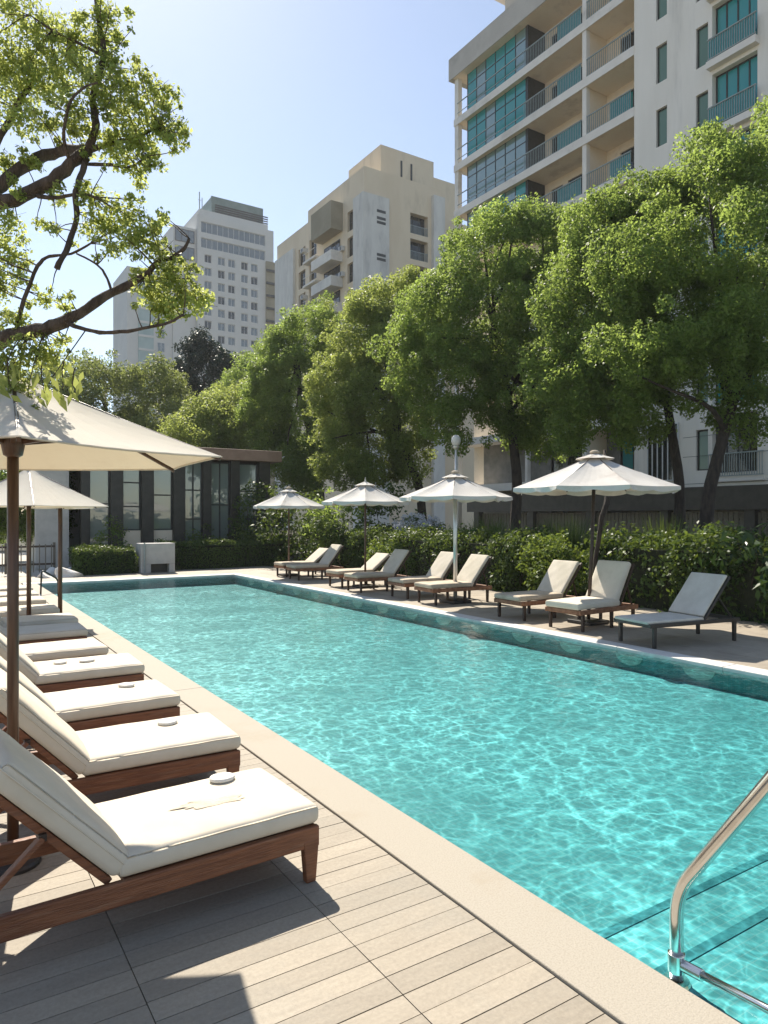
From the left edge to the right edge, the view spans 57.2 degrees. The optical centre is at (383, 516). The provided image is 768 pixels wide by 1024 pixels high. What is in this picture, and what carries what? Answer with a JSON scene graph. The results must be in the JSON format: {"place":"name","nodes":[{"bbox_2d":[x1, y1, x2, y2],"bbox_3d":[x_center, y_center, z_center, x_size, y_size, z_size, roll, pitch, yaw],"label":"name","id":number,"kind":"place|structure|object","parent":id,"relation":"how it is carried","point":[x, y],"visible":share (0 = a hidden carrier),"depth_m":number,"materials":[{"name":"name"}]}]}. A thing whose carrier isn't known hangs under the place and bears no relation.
{"place":"outdoors","nodes":[
{"label":"outdoors","id":0,"kind":"place"},
{"bbox_2d":[0,552,68,576],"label":"paving","id":1,"kind":"structure","parent":0,"point":[35,573],"depth_m":24.65,"materials":[{"name":"stone"}]},
{"bbox_2d":[0,470,34,545],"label":"bush","id":2,"kind":"object","parent":1,"relation":"on","point":[22,525],"visible":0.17,"depth_m":26.66,"materials":[{"name":"green plant"}]},
{"bbox_2d":[0,542,55,573],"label":"picket fence","id":3,"kind":"object","parent":1,"relation":"on","point":[33,563],"visible":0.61,"depth_m":21.80,"materials":[{"name":"black metal"}]},
{"bbox_2d":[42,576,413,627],"bbox_3d":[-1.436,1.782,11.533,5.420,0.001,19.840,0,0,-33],"label":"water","id":4,"kind":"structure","parent":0,"point":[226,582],"depth_m":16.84,"materials":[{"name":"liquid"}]},
{"bbox_2d":[0,0,504,510],"label":"sky","id":5,"kind":"structure","parent":0,"point":[283,98],"materials":[{"name":"blue"}]},
{"bbox_2d":[0,525,585,596],"bbox_3d":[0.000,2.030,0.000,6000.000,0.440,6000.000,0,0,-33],"label":"ground","id":6,"kind":"structure","parent":0,"point":[578,595],"depth_m":37.95,"materials":[{"name":"soil"}]},
{"bbox_2d":[25,347,194,438],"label":"tree","id":7,"kind":"object","parent":6,"relation":"on","point":[106,379],"visible":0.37,"depth_m":42.16,"materials":[{"name":"green plant"}]},
{"bbox_2d":[92,515,129,550],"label":"shrub","id":8,"kind":"object","parent":6,"relation":"on","point":[113,530],"visible":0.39,"depth_m":24.29,"materials":[{"name":"green plant"}]},
{"bbox_2d":[31,447,281,567],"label":"glass pavilion","id":9,"kind":"structure","parent":6,"relation":"on","point":[148,506],"depth_m":27.34,"materials":[{"name":"glass"}]},
{"bbox_2d":[20,471,77,544],"bbox_3d":[-13.591,-0.316,28.533,2.346,4.232,3.088,0,0,-33],"label":"bush","id":10,"kind":"object","parent":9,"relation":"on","point":[70,510],"visible":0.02,"depth_m":28.34,"materials":[{"name":"green plant"}]},
{"bbox_2d":[102,471,109,544],"bbox_3d":[-10.292,-0.475,25.462,0.714,3.350,0.080,0,0,-33],"label":"window","id":11,"kind":"structure","parent":9,"relation":"in","point":[108,503],"depth_m":25.60,"materials":[{"name":"black metal"}]},
{"bbox_2d":[123,470,140,529],"bbox_3d":[-9.351,-0.825,26.067,0.664,2.650,0.080,0,0,-33],"label":"window","id":12,"kind":"structure","parent":9,"relation":"in","point":[139,482],"depth_m":26.19,"materials":[{"name":"glass"}]},
{"bbox_2d":[154,471,171,529],"bbox_3d":[-8.393,-0.825,26.684,0.735,2.650,0.080,0,0,-33],"label":"window","id":13,"kind":"structure","parent":9,"relation":"in","point":[170,495],"depth_m":26.83,"materials":[{"name":"glass"}]},
{"bbox_2d":[185,462,201,537],"bbox_3d":[-7.410,-0.475,27.317,0.702,3.350,0.080,0,0,-33],"label":"window","id":14,"kind":"structure","parent":9,"relation":"in","point":[192,490],"depth_m":27.30,"materials":[{"name":"black metal"}]},
{"bbox_2d":[211,462,228,538],"bbox_3d":[-6.511,-0.475,27.895,0.794,3.350,0.080,0,0,-33],"label":"window","id":15,"kind":"structure","parent":9,"relation":"in","point":[219,463],"depth_m":27.86,"materials":[{"name":"black metal"}]},
{"bbox_2d":[240,463,257,527],"bbox_3d":[-5.522,-0.475,28.532,0.831,3.350,0.080,0,0,-33],"label":"window","id":16,"kind":"structure","parent":9,"relation":"in","point":[240,463],"depth_m":28.70,"materials":[{"name":"black metal"}]},
{"bbox_2d":[113,192,274,520],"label":"office tower","id":17,"kind":"structure","parent":6,"relation":"on","point":[230,249],"depth_m":159.55,"materials":[{"name":"white concrete"}]},
{"bbox_2d":[175,227,193,243],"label":"window","id":18,"kind":"structure","parent":17,"relation":"in","point":[178,236],"depth_m":155.57,"materials":[{"name":"grey glass"}]},
{"bbox_2d":[175,245,193,260],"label":"window","id":19,"kind":"structure","parent":17,"relation":"in","point":[188,253],"depth_m":155.91,"materials":[{"name":"grey glass"}]},
{"bbox_2d":[201,221,264,245],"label":"ribbon window","id":20,"kind":"structure","parent":17,"relation":"in","point":[209,228],"depth_m":160.82,"materials":[{"name":"grey glass"}]},
{"bbox_2d":[201,238,264,259],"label":"ribbon window","id":21,"kind":"structure","parent":17,"relation":"in","point":[205,243],"depth_m":160.82,"materials":[{"name":"grey glass"}]},
{"bbox_2d":[156,324,245,426],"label":"tree","id":22,"kind":"object","parent":6,"relation":"on","point":[196,348],"visible":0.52,"depth_m":55.04,"materials":[{"name":"green plant"}]},
{"bbox_2d":[183,523,223,544],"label":"shrub","id":23,"kind":"object","parent":6,"relation":"on","point":[195,535],"visible":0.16,"depth_m":26.10,"materials":[{"name":"green plant"}]},
{"bbox_2d":[157,376,272,449],"bbox_3d":[-8.876,-3.236,37.939,7.290,10.072,6.300,0,0,-33],"label":"tree","id":24,"kind":"object","parent":6,"relation":"on","point":[216,411],"visible":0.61,"depth_m":36.53,"materials":[{"name":"green plant"}]},
{"bbox_2d":[211,337,291,420],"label":"tree","id":25,"kind":"object","parent":6,"relation":"on","point":[235,372],"visible":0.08,"depth_m":48.85,"materials":[{"name":"green plant"}]},
{"bbox_2d":[225,478,296,541],"bbox_3d":[-4.729,0.160,26.952,2.737,3.312,2.656,0,0,-33],"label":"bush","id":26,"kind":"object","parent":6,"relation":"on","point":[255,495],"visible":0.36,"depth_m":26.80,"materials":[{"name":"green plant"}]},
{"bbox_2d":[233,290,352,519],"bbox_3d":[-4.584,-4.923,35.969,6.294,13.475,5.041,0,0,20],"label":"tree","id":27,"kind":"object","parent":6,"relation":"on","point":[268,373],"visible":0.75,"depth_m":34.76,"materials":[{"name":"green plant"}]},
{"bbox_2d":[280,510,335,560],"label":"shrub","id":28,"kind":"object","parent":6,"relation":"on","point":[293,526],"visible":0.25,"depth_m":25.12,"materials":[{"name":"green plant"}]},
{"bbox_2d":[302,486,376,565],"bbox_3d":[-1.398,0.377,24.639,3.048,2.849,3.140,0,0,-9],"label":"bush","id":29,"kind":"object","parent":6,"relation":"on","point":[329,510],"visible":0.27,"depth_m":24.04,"materials":[{"name":"green plant"}]},
{"bbox_2d":[302,264,445,520],"bbox_3d":[-0.462,-4.338,28.614,6.136,12.313,4.547,0,0,10],"label":"tree","id":30,"kind":"object","parent":6,"relation":"on","point":[361,385],"visible":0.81,"depth_m":27.63,"materials":[{"name":"green plant"}]},
{"bbox_2d":[275,144,473,531],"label":"apartment building","id":31,"kind":"structure","parent":6,"relation":"on","point":[383,210],"depth_m":84.80,"materials":[{"name":"beige concrete"}]},
{"bbox_2d":[324,264,339,278],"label":"balcony door","id":32,"kind":"structure","parent":31,"relation":"in","point":[335,271],"depth_m":85.72,"materials":[{"name":"glass"}]},
{"bbox_2d":[410,216,423,235],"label":"window","id":33,"kind":"structure","parent":31,"relation":"in","point":[415,221],"depth_m":85.02,"materials":[{"name":"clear glass"}]},
{"bbox_2d":[410,241,423,261],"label":"window","id":34,"kind":"structure","parent":31,"relation":"in","point":[417,247],"depth_m":85.02,"materials":[{"name":"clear glass"}]},
{"bbox_2d":[351,479,425,531],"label":"bush","id":35,"kind":"object","parent":6,"relation":"on","point":[391,489],"visible":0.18,"depth_m":24.66,"materials":[{"name":"green plant"}]},
{"bbox_2d":[22,573,767,681],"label":"pool kerb","id":36,"kind":"structure","parent":6,"relation":"on","point":[753,673],"depth_m":10.69,"materials":[{"name":"stone"}]},
{"bbox_2d":[389,512,447,539],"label":"flowering shrub","id":37,"kind":"object","parent":6,"relation":"on","point":[416,521],"visible":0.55,"depth_m":21.90,"materials":[{"name":"green plant"}]},
{"bbox_2d":[336,520,571,591],"bbox_3d":[1.296,0.928,19.969,1.902,1.716,9.346,0,0,-33],"label":"hedge","id":38,"kind":"object","parent":6,"relation":"on","point":[502,573],"visible":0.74,"depth_m":18.32,"materials":[{"name":"green plant"}]},
{"bbox_2d":[451,435,460,529],"bbox_3d":[1.992,-0.260,19.500,0.270,4.020,0.270,0,0,-33],"label":"lamp post","id":39,"kind":"object","parent":6,"relation":"on","point":[455,440],"visible":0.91,"depth_m":19.45,"materials":[{"name":"metal"}]},
{"bbox_2d":[362,192,597,532],"bbox_3d":[3.519,-4.511,23.881,8.571,12.646,5.329,0,0,1],"label":"tree","id":40,"kind":"object","parent":6,"relation":"on","point":[423,347],"visible":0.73,"depth_m":22.94,"materials":[{"name":"green plant"}]},
{"bbox_2d":[468,513,514,540],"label":"shrub","id":41,"kind":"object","parent":6,"relation":"on","point":[500,526],"depth_m":19.73,"materials":[{"name":"green plant"}]},
{"bbox_2d":[534,517,582,550],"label":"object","id":42,"kind":"object","parent":6,"relation":"on","point":[558,528],"depth_m":17.56,"materials":[{"name":"green plant"}]},
{"bbox_2d":[544,514,597,590],"bbox_3d":[4.435,0.810,16.711,1.313,1.881,1.670,0,0,-33],"label":"shrub","id":43,"kind":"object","parent":6,"relation":"on","point":[574,541],"depth_m":16.49,"materials":[{"name":"green plant"}]},
{"bbox_2d":[449,0,767,540],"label":"apartment building","id":44,"kind":"structure","parent":6,"relation":"on","point":[567,100],"depth_m":37.40,"materials":[{"name":"grey paint"}]},
{"bbox_2d":[552,451,562,472],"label":"balcony door","id":45,"kind":"structure","parent":44,"relation":"in","point":[556,465],"depth_m":41.79,"materials":[{"name":"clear glass"}]},
{"bbox_2d":[622,438,633,468],"bbox_3d":[13.180,-3.130,37.205,0.080,2.240,1.500,0,0,-33],"label":"balcony door","id":46,"kind":"structure","parent":44,"relation":"in","point":[628,459],"depth_m":37.48,"materials":[{"name":"teal glass"}]},
{"bbox_2d":[658,107,666,146],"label":"window","id":47,"kind":"structure","parent":44,"relation":"in","point":[662,114],"depth_m":33.82,"materials":[{"name":"green glass"}]},
{"bbox_2d":[658,43,666,82],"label":"window","id":48,"kind":"structure","parent":44,"relation":"in","point":[662,50],"depth_m":33.82,"materials":[{"name":"green glass"}]},
{"bbox_2d":[658,0,666,19],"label":"window","id":49,"kind":"structure","parent":44,"relation":"in","point":[662,4],"depth_m":33.82,"materials":[{"name":"green glass"}]},
{"bbox_2d":[647,422,678,480],"bbox_3d":[13.277,-3.050,33.581,0.080,2.700,1.700,0,0,-33],"label":"window","id":50,"kind":"structure","parent":44,"relation":"in","point":[659,465],"depth_m":33.68,"materials":[{"name":"grey glass"}]},
{"bbox_2d":[697,429,707,470],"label":"window","id":51,"kind":"structure","parent":44,"relation":"in","point":[702,441],"depth_m":32.06,"materials":[{"name":"green glass"}]},
{"bbox_2d":[697,91,707,133],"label":"window","id":52,"kind":"structure","parent":44,"relation":"in","point":[702,100],"depth_m":32.06,"materials":[{"name":"green glass"}]},
{"bbox_2d":[697,24,707,68],"bbox_3d":[14.528,-21.325,32.007,0.080,1.850,0.600,0,0,-33],"label":"window","id":53,"kind":"structure","parent":44,"relation":"in","point":[702,34],"depth_m":32.06,"materials":[{"name":"green glass"}]},
{"bbox_2d":[716,412,756,472],"bbox_3d":[15.488,-3.225,30.812,0.080,2.550,2.050,0,0,-33],"label":"balcony door","id":54,"kind":"structure","parent":44,"relation":"in","point":[729,449],"depth_m":30.72,"materials":[{"name":"glass"}]},
{"bbox_2d":[716,217,756,257],"bbox_3d":[15.488,-12.375,30.812,0.080,2.550,2.050,0,0,-33],"label":"balcony door","id":55,"kind":"structure","parent":44,"relation":"in","point":[722,235],"depth_m":31.15,"materials":[{"name":"teal glass"}]},
{"bbox_2d":[716,54,756,124],"bbox_3d":[15.488,-18.475,30.812,0.080,2.550,2.050,0,0,-33],"label":"balcony door","id":56,"kind":"structure","parent":44,"relation":"in","point":[744,74],"depth_m":30.81,"materials":[{"name":"teal glass"}]},
{"bbox_2d":[716,0,756,55],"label":"balcony door","id":57,"kind":"structure","parent":44,"relation":"in","point":[732,11],"depth_m":30.99,"materials":[{"name":"teal glass"}]},
{"bbox_2d":[512,162,732,538],"bbox_3d":[6.390,-3.822,18.920,5.102,11.250,4.659,0,0,-33],"label":"tree","id":58,"kind":"object","parent":6,"relation":"on","point":[582,403],"visible":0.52,"depth_m":18.36,"materials":[{"name":"green plant"}]},
{"bbox_2d":[482,512,767,549],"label":"fence","id":59,"kind":"object","parent":6,"relation":"on","point":[722,517],"visible":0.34,"depth_m":34.26,"materials":[{"name":"brown wood"}]},
{"bbox_2d":[630,513,704,547],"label":"shrub","id":60,"kind":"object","parent":6,"relation":"on","point":[668,535],"depth_m":14.47,"materials":[{"name":"green plant"}]},
{"bbox_2d":[575,520,767,623],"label":"hedge","id":61,"kind":"object","parent":6,"relation":"on","point":[659,576],"visible":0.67,"depth_m":12.91,"materials":[{"name":"green plant"}]},
{"bbox_2d":[579,95,767,549],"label":"tree","id":62,"kind":"object","parent":6,"relation":"on","point":[725,334],"visible":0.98,"depth_m":15.98,"materials":[{"name":"green plant"}]},
{"bbox_2d":[694,523,767,616],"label":"shrub","id":63,"kind":"object","parent":6,"relation":"on","point":[747,539],"visible":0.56,"depth_m":11.88,"materials":[{"name":"green plant"}]},
{"bbox_2d":[0,582,617,1023],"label":"deck","id":64,"kind":"structure","parent":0,"point":[362,930],"depth_m":2.82,"materials":[{"name":"wood"}]},
{"bbox_2d":[0,590,38,597],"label":"sun lounger","id":65,"kind":"object","parent":64,"relation":"on","point":[21,593],"visible":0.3,"depth_m":12.81,"materials":[{"name":"beige fabric"}]},
{"bbox_2d":[0,596,45,606],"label":"sun lounger","id":66,"kind":"object","parent":64,"relation":"on","point":[34,600],"visible":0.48,"depth_m":11.86,"materials":[{"name":"beige fabric"}]},
{"bbox_2d":[0,604,59,616],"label":"sun lounger","id":67,"kind":"object","parent":64,"relation":"on","point":[37,609],"visible":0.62,"depth_m":10.70,"materials":[{"name":"beige fabric"}]},
{"bbox_2d":[0,613,77,627],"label":"sun lounger","id":68,"kind":"object","parent":64,"relation":"on","point":[40,619],"visible":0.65,"depth_m":9.61,"materials":[{"name":"beige fabric"}]},
{"bbox_2d":[0,622,87,644],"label":"sun lounger","id":69,"kind":"object","parent":64,"relation":"on","point":[49,632],"visible":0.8,"depth_m":8.64,"materials":[{"name":"beige fabric"}]},
{"bbox_2d":[0,470,108,614],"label":"parasol","id":70,"kind":"object","parent":64,"relation":"on","point":[37,490],"visible":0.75,"depth_m":10.07,"materials":[{"name":"fabric"}]},
{"bbox_2d":[25,508,94,612],"bbox_3d":[-5.510,0.620,11.997,1.071,2.260,1.198,0,0,-33],"label":"parasol","id":71,"kind":"object","parent":64,"relation":"on","point":[60,558],"visible":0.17,"depth_m":11.96,"materials":[{"name":"fabric"}]},
{"bbox_2d":[19,638,108,661],"bbox_3d":[-3.960,1.337,7.321,1.965,0.826,0.688,0,0,-35],"label":"sun lounger","id":72,"kind":"object","parent":64,"relation":"on","point":[56,650],"visible":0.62,"depth_m":7.47,"materials":[{"name":"beige fabric"}]},
{"bbox_2d":[0,633,144,692],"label":"sun lounger","id":73,"kind":"object","parent":64,"relation":"on","point":[70,674],"visible":0.81,"depth_m":6.47,"materials":[{"name":"beige fabric"}]},
{"bbox_2d":[0,656,179,744],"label":"sun lounger","id":74,"kind":"object","parent":64,"relation":"on","point":[80,709],"visible":0.64,"depth_m":5.34,"materials":[{"name":"beige fabric"}]},
{"bbox_2d":[0,0,217,410],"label":"overhanging tree","id":75,"kind":"object","parent":64,"relation":"on","point":[24,64],"visible":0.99,"depth_m":3.55,"materials":[{"name":"green plant"}]},
{"bbox_2d":[0,362,221,876],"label":"parasol","id":76,"kind":"object","parent":64,"relation":"on","point":[54,435],"visible":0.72,"depth_m":3.52,"materials":[{"name":"fabric"}]},
{"bbox_2d":[0,668,240,810],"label":"sun lounger","id":77,"kind":"object","parent":64,"relation":"on","point":[108,758],"visible":0.93,"depth_m":4.23,"materials":[{"name":"beige fabric"}]},
{"bbox_2d":[157,718,177,725],"bbox_3d":[-1.448,1.371,4.717,0.129,0.022,0.143,0,0,-6],"label":"round pad","id":78,"kind":"object","parent":77,"relation":"on","point":[166,721],"visible":1,"depth_m":4.69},
{"bbox_2d":[0,729,318,942],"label":"sun lounger","id":79,"kind":"object","parent":64,"relation":"on","point":[145,845],"visible":0.98,"depth_m":3.05,"materials":[{"name":"fabric"}]},
{"bbox_2d":[209,772,234,782],"bbox_3d":[-0.850,1.371,3.704,0.136,0.022,0.117,0,0,-33],"label":"round pad","id":80,"kind":"object","parent":79,"relation":"on","point":[223,777],"visible":1,"depth_m":3.68,"materials":[{"name":"fabric"}]},
{"bbox_2d":[0,566,767,669],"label":"terrace","id":81,"kind":"structure","parent":0,"point":[747,647],"depth_m":12.01,"materials":[{"name":"tile"}]},
{"bbox_2d":[55,567,83,577],"bbox_3d":[-9.300,1.698,20.676,0.947,0.478,0.720,0,0,33],"label":"rock","id":82,"kind":"object","parent":81,"relation":"on","point":[66,572],"visible":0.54,"depth_m":20.41,"materials":[{"name":"stone"}]},
{"bbox_2d":[67,543,138,574],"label":"hedge","id":83,"kind":"object","parent":81,"relation":"on","point":[95,559],"visible":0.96,"depth_m":21.46,"materials":[{"name":"green plant"}]},
{"bbox_2d":[136,542,174,572],"bbox_3d":[-7.223,1.275,22.319,1.040,0.950,0.755,0,0,-31],"label":"pump housing","id":84,"kind":"object","parent":81,"relation":"on","point":[156,557],"visible":0.96,"depth_m":22.08,"materials":[{"name":"concrete"}]},
{"bbox_2d":[155,536,290,569],"bbox_3d":[-5.494,1.219,24.657,4.939,1.109,1.226,0,0,-33],"label":"hedge","id":85,"kind":"object","parent":81,"relation":"on","point":[194,554],"visible":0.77,"depth_m":24.21,"materials":[{"name":"green plant"}]},
{"bbox_2d":[253,487,324,575],"bbox_3d":[-2.833,0.424,21.001,2.015,2.648,2.011,0,0,26],"label":"parasol","id":86,"kind":"object","parent":81,"relation":"on","point":[288,498],"visible":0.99,"depth_m":20.61,"materials":[{"name":"fabric"}]},
{"bbox_2d":[249,485,331,565],"bbox_3d":[-3.184,0.314,25.448,2.961,2.963,3.076,0,0,7],"label":"bush","id":87,"kind":"object","parent":81,"relation":"on","point":[278,514],"visible":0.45,"depth_m":24.84,"materials":[{"name":"green plant"}]},
{"bbox_2d":[274,548,328,576],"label":"sun lounger","id":88,"kind":"object","parent":81,"relation":"on","point":[316,555],"visible":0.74,"depth_m":20.88,"materials":[{"name":"fabric"}]},
{"bbox_2d":[286,544,343,580],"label":"sun lounger","id":89,"kind":"object","parent":81,"relation":"on","point":[328,557],"visible":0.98,"depth_m":19.84,"materials":[{"name":"fabric"}]},
{"bbox_2d":[298,512,350,565],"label":"shrub","id":90,"kind":"object","parent":81,"relation":"on","point":[331,527],"visible":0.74,"depth_m":22.98,"materials":[{"name":"green plant"}]},
{"bbox_2d":[326,553,390,587],"bbox_3d":[-0.635,1.345,17.965,1.580,0.805,0.700,0,0,-33],"label":"sun lounger","id":91,"kind":"object","parent":81,"relation":"on","point":[374,562],"visible":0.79,"depth_m":17.89,"materials":[{"name":"fabric"}]},
{"bbox_2d":[322,477,408,588],"bbox_3d":[-0.462,0.378,17.501,2.013,2.740,2.009,0,0,20],"label":"parasol","id":92,"kind":"object","parent":81,"relation":"on","point":[364,493],"visible":0.98,"depth_m":17.13,"materials":[{"name":"fabric"}]},
{"bbox_2d":[344,549,411,592],"bbox_3d":[-0.147,1.270,16.822,1.503,0.957,0.700,0,0,-31],"label":"sun lounger","id":93,"kind":"object","parent":81,"relation":"on","point":[391,566],"visible":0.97,"depth_m":16.75,"materials":[{"name":"fabric"}]},
{"bbox_2d":[362,531,411,573],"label":"shrub","id":94,"kind":"object","parent":81,"relation":"on","point":[379,547],"visible":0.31,"depth_m":20.39,"materials":[{"name":"green plant"}]},
{"bbox_2d":[388,551,459,598],"bbox_3d":[0.887,1.270,15.585,1.503,0.957,0.700,0,0,-31],"label":"sun lounger","id":95,"kind":"object","parent":81,"relation":"on","point":[440,566],"visible":0.81,"depth_m":15.52,"materials":[{"name":"fabric"}]},
{"bbox_2d":[414,554,491,605],"bbox_3d":[1.423,1.270,14.472,1.503,0.957,0.700,0,0,-29],"label":"sun lounger","id":96,"kind":"object","parent":81,"relation":"on","point":[470,571],"visible":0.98,"depth_m":14.40,"materials":[{"name":"fabric"}]},
{"bbox_2d":[399,470,512,603],"bbox_3d":[1.457,0.399,14.399,2.144,2.698,2.145,0,0,-14],"label":"parasol","id":97,"kind":"object","parent":81,"relation":"on","point":[454,487],"visible":0.99,"depth_m":14.09,"materials":[{"name":"fabric"}]},
{"bbox_2d":[494,560,581,620],"bbox_3d":[2.724,1.270,12.418,1.503,0.957,0.700,0,0,-32],"label":"sun lounger","id":98,"kind":"object","parent":81,"relation":"on","point":[558,576],"visible":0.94,"depth_m":12.39,"materials":[{"name":"beige fabric"}]},
{"bbox_2d":[514,527,592,595],"bbox_3d":[3.877,1.002,15.338,1.803,1.564,2.360,0,0,-33],"label":"shrub","id":99,"kind":"object","parent":81,"relation":"on","point":[534,568],"visible":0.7,"depth_m":15.28,"materials":[{"name":"green plant"}]},
{"bbox_2d":[545,560,637,631],"bbox_3d":[3.339,1.237,11.328,1.480,1.022,0.700,0,0,-36],"label":"sun lounger","id":100,"kind":"object","parent":81,"relation":"on","point":[609,578],"visible":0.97,"depth_m":11.29,"materials":[{"name":"beige fabric"}]},
{"bbox_2d":[513,450,680,625],"bbox_3d":[3.489,0.320,11.701,2.654,2.860,2.658,0,0,-33],"label":"parasol","id":101,"kind":"object","parent":81,"relation":"on","point":[593,473],"visible":1,"depth_m":11.24,"materials":[{"name":"fabric"}]},
{"bbox_2d":[593,450,609,572],"bbox_3d":[4.412,0.134,14.073,0.294,3.015,0.682,0,0,36],"label":"sapling","id":102,"kind":"object","parent":81,"relation":"on","point":[606,505],"visible":0.65,"depth_m":13.86,"materials":[{"name":"brown plant"}]},
{"bbox_2d":[614,572,739,648],"bbox_3d":[4.120,1.282,9.932,1.680,0.931,0.700,0,0,-24],"label":"sun lounger","id":103,"kind":"object","parent":81,"relation":"on","point":[694,598],"visible":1,"depth_m":9.90,"materials":[{"name":"metal"}]},
{"bbox_2d":[753,556,767,595],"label":"shrub","id":104,"kind":"object","parent":81,"relation":"on","point":[761,582],"visible":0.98,"depth_m":11.11,"materials":[{"name":"green plant"}]},
{"bbox_2d":[45,578,767,1023],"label":"pool basin","id":105,"kind":"object","parent":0,"point":[595,790],"visible":0.69,"depth_m":6.43,"materials":[{"name":"liquid"}]},
{"bbox_2d":[22,583,739,1023],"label":"coping","id":106,"kind":"object","parent":105,"relation":"on","point":[618,985],"visible":0.56,"depth_m":3.33,"materials":[{"name":"stone"}]},
{"bbox_2d":[663,770,767,1013],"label":"pool handrail","id":107,"kind":"object","parent":106,"relation":"on","point":[679,966],"visible":0.94,"depth_m":2.72,"materials":[{"name":"metal"}]},
{"bbox_2d":[597,852,767,974],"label":"pool step edging","id":108,"kind":"object","parent":105,"relation":"on","point":[704,947],"depth_m":3.32,"materials":[{"name":"teal tile"}]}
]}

